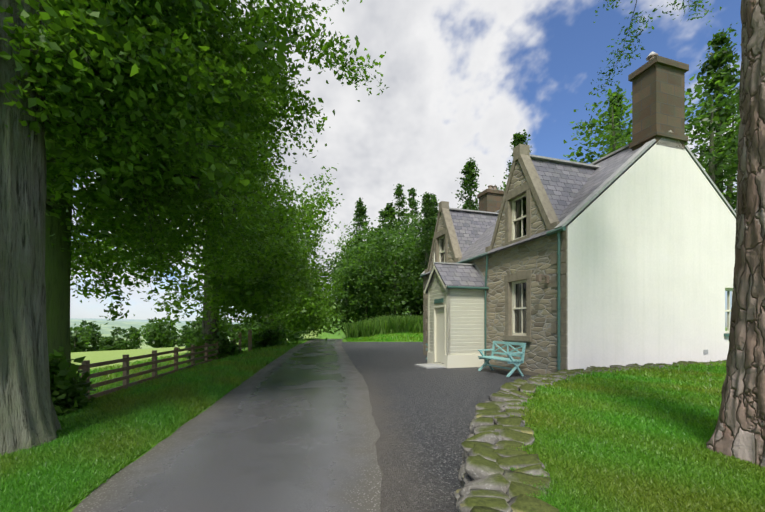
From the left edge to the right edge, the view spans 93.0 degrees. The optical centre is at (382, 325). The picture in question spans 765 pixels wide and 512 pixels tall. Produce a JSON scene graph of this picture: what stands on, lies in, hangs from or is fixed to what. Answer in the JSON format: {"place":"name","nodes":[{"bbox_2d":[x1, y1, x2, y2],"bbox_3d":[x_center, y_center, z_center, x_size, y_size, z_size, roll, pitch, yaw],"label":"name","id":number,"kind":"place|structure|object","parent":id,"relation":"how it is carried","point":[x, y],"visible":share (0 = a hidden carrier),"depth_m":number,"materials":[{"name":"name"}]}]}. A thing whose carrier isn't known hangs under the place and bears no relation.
{"place":"outdoors","nodes":[
{"label":"outdoors","id":0,"kind":"place"},
{"bbox_2d":[53,0,304,105],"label":"lime tree","id":1,"kind":"object","parent":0,"point":[255,47],"depth_m":6.20,"materials":[{"name":"green plant"}]},
{"bbox_2d":[45,0,388,369],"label":"lime tree","id":2,"kind":"object","parent":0,"point":[263,90],"depth_m":8.28,"materials":[{"name":"green plant"}]},
{"bbox_2d":[72,339,382,511],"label":"road","id":3,"kind":"structure","parent":0,"point":[295,429],"depth_m":4.05,"materials":[{"name":"grey asphalt"}]},
{"bbox_2d":[67,301,422,511],"bbox_3d":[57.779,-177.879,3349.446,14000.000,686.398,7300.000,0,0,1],"label":"grass field","id":4,"kind":"structure","parent":0,"point":[97,356],"depth_m":41.80,"materials":[{"name":"green plant"}]},
{"bbox_2d":[0,0,315,454],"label":"lime tree","id":5,"kind":"object","parent":4,"relation":"on","point":[83,77],"depth_m":4.73,"materials":[{"name":"green plant"}]},
{"bbox_2d":[0,337,323,511],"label":"grass verge blades","id":6,"kind":"object","parent":4,"relation":"on","point":[92,448],"visible":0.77,"depth_m":5.01,"materials":[{"name":"green plant"}]},
{"bbox_2d":[78,330,251,400],"bbox_3d":[-7.921,1.215,14.510,1.070,1.966,19.244,0,0,-6],"label":"fence","id":7,"kind":"object","parent":4,"relation":"on","point":[86,366],"visible":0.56,"depth_m":11.34,"materials":[{"name":"brown wood"}]},
{"bbox_2d":[48,318,303,415],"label":"shrub leaves","id":8,"kind":"object","parent":4,"relation":"on","point":[69,391],"visible":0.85,"depth_m":7.65,"materials":[{"name":"green plant"}]},
{"bbox_2d":[72,1,337,360],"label":"lime tree","id":9,"kind":"object","parent":4,"relation":"on","point":[256,301],"depth_m":17.74,"materials":[{"name":"green plant"}]},
{"bbox_2d":[185,139,361,340],"bbox_3d":[-10.970,-8.445,38.868,17.696,21.671,16.798,0,0,1],"label":"lime tree","id":10,"kind":"object","parent":4,"relation":"on","point":[311,316],"depth_m":36.53,"materials":[{"name":"green plant"}]},
{"bbox_2d":[276,210,343,337],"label":"lime tree","id":11,"kind":"object","parent":4,"relation":"on","point":[306,326],"depth_m":55.54,"materials":[{"name":"green plant"}]},
{"bbox_2d":[342,314,422,338],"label":"tall grass belt","id":12,"kind":"object","parent":4,"relation":"on","point":[385,324],"visible":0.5,"depth_m":40.93,"materials":[{"name":"green plant"}]},
{"bbox_2d":[344,332,423,341],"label":"grass blades","id":13,"kind":"object","parent":4,"relation":"on","point":[370,337],"visible":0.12,"depth_m":36.14,"materials":[{"name":"green plant"}]},
{"bbox_2d":[70,27,740,351],"bbox_3d":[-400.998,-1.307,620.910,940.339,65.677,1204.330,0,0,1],"label":"woodland trees","id":14,"kind":"object","parent":4,"relation":"on","point":[409,250],"depth_m":46.80,"materials":[{"name":"green plant"}]},
{"bbox_2d":[326,221,378,304],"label":"lime tree","id":15,"kind":"object","parent":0,"point":[349,242],"depth_m":68.07,"materials":[{"name":"green plant"}]},
{"bbox_2d":[70,0,741,322],"label":"sky","id":16,"kind":"structure","parent":0,"point":[462,77],"materials":[{"name":"white"}]},
{"bbox_2d":[341,342,530,511],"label":"gravel","id":17,"kind":"structure","parent":0,"point":[422,417],"depth_m":5.86,"materials":[{"name":"grey gravel"}]},
{"bbox_2d":[414,363,445,368],"bbox_3d":[1.679,1.422,12.940,0.720,0.050,1.100,0,0,-17],"label":"porch step","id":18,"kind":"object","parent":17,"relation":"on","point":[429,365],"visible":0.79,"depth_m":12.85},
{"bbox_2d":[478,341,525,376],"bbox_3d":[3.603,0.976,11.103,0.625,0.978,1.600,0,0,-17],"label":"bench","id":19,"kind":"object","parent":17,"relation":"on","point":[515,362],"visible":0.96,"depth_m":10.92,"materials":[{"name":"teal paint"}]},
{"bbox_2d":[453,359,726,511],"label":"stone edging","id":20,"kind":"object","parent":17,"relation":"on","point":[489,480],"depth_m":2.70,"materials":[{"name":"grey stone"}]},
{"bbox_2d":[429,271,483,354],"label":"house porch boards","id":21,"kind":"object","parent":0,"point":[466,321],"visible":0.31,"depth_m":12.72,"materials":[{"name":"beige wood"}]},
{"bbox_2d":[424,160,564,373],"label":"house stone walls","id":22,"kind":"structure","parent":0,"point":[534,255],"depth_m":10.84,"materials":[{"name":"grey stone"}]},
{"bbox_2d":[423,144,568,375],"bbox_3d":[3.521,-2.053,13.796,0.398,7.000,9.210,0,0,-17],"label":"house dressed stone","id":23,"kind":"object","parent":22,"relation":"attached to","point":[521,155],"visible":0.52,"depth_m":10.94,"materials":[{"name":"beige stone"}]},
{"bbox_2d":[423,158,595,291],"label":"house roof gablets","id":24,"kind":"object","parent":22,"relation":"on","point":[563,184],"visible":0.52,"depth_m":12.57,"materials":[{"name":"grey stone"}]},
{"bbox_2d":[420,226,728,369],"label":"house pipes","id":25,"kind":"object","parent":22,"relation":"attached to","point":[485,288],"visible":0.9,"depth_m":9.48,"materials":[{"name":"teal metal"}]},
{"bbox_2d":[423,193,732,367],"bbox_3d":[5.893,-1.293,12.368,4.147,5.480,10.164,0,0,-59],"label":"house joinery","id":26,"kind":"object","parent":22,"relation":"in","point":[440,355],"visible":0.52,"depth_m":12.60,"materials":[{"name":"beige wood"}]},
{"bbox_2d":[441,197,732,332],"bbox_3d":[5.903,-1.868,12.391,4.091,4.330,10.066,0,0,-59],"label":"house glass","id":27,"kind":"object","parent":26,"relation":"in","point":[518,286],"depth_m":11.41,"materials":[{"name":"grey glass"}]},
{"bbox_2d":[422,141,735,275],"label":"house roof","id":28,"kind":"structure","parent":22,"relation":"on","point":[606,169],"depth_m":11.21,"materials":[{"name":"grey stone"}]},
{"bbox_2d":[420,52,735,353],"bbox_3d":[6.248,-3.638,14.625,9.222,8.930,9.230,0,0,-17],"label":"house lead","id":29,"kind":"object","parent":28,"relation":"on","point":[602,187],"visible":0.42,"depth_m":10.81,"materials":[{"name":"grey metal"}]},
{"bbox_2d":[477,55,688,211],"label":"house chimneys","id":30,"kind":"object","parent":28,"relation":"on","point":[658,97],"visible":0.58,"depth_m":10.51,"materials":[{"name":"brown stone"}]},
{"bbox_2d":[488,53,657,283],"bbox_3d":[5.128,-4.568,14.272,4.315,6.790,8.700,0,0,-17],"label":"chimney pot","id":31,"kind":"object","parent":30,"relation":"on","point":[539,276],"visible":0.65,"depth_m":9.99,"materials":[{"name":"beige ceramic"}]},
{"bbox_2d":[503,360,764,511],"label":"lawn","id":32,"kind":"structure","parent":0,"point":[602,427],"depth_m":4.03,"materials":[{"name":"green plant"}]},
{"bbox_2d":[590,0,764,468],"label":"pine tree","id":33,"kind":"object","parent":32,"relation":"on","point":[739,431],"depth_m":2.74,"materials":[{"name":"brown plant"}]},
{"bbox_2d":[568,130,735,369],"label":"gable wall","id":34,"kind":"structure","parent":0,"point":[651,245],"depth_m":10.24,"materials":[{"name":"white paint"}]}
]}

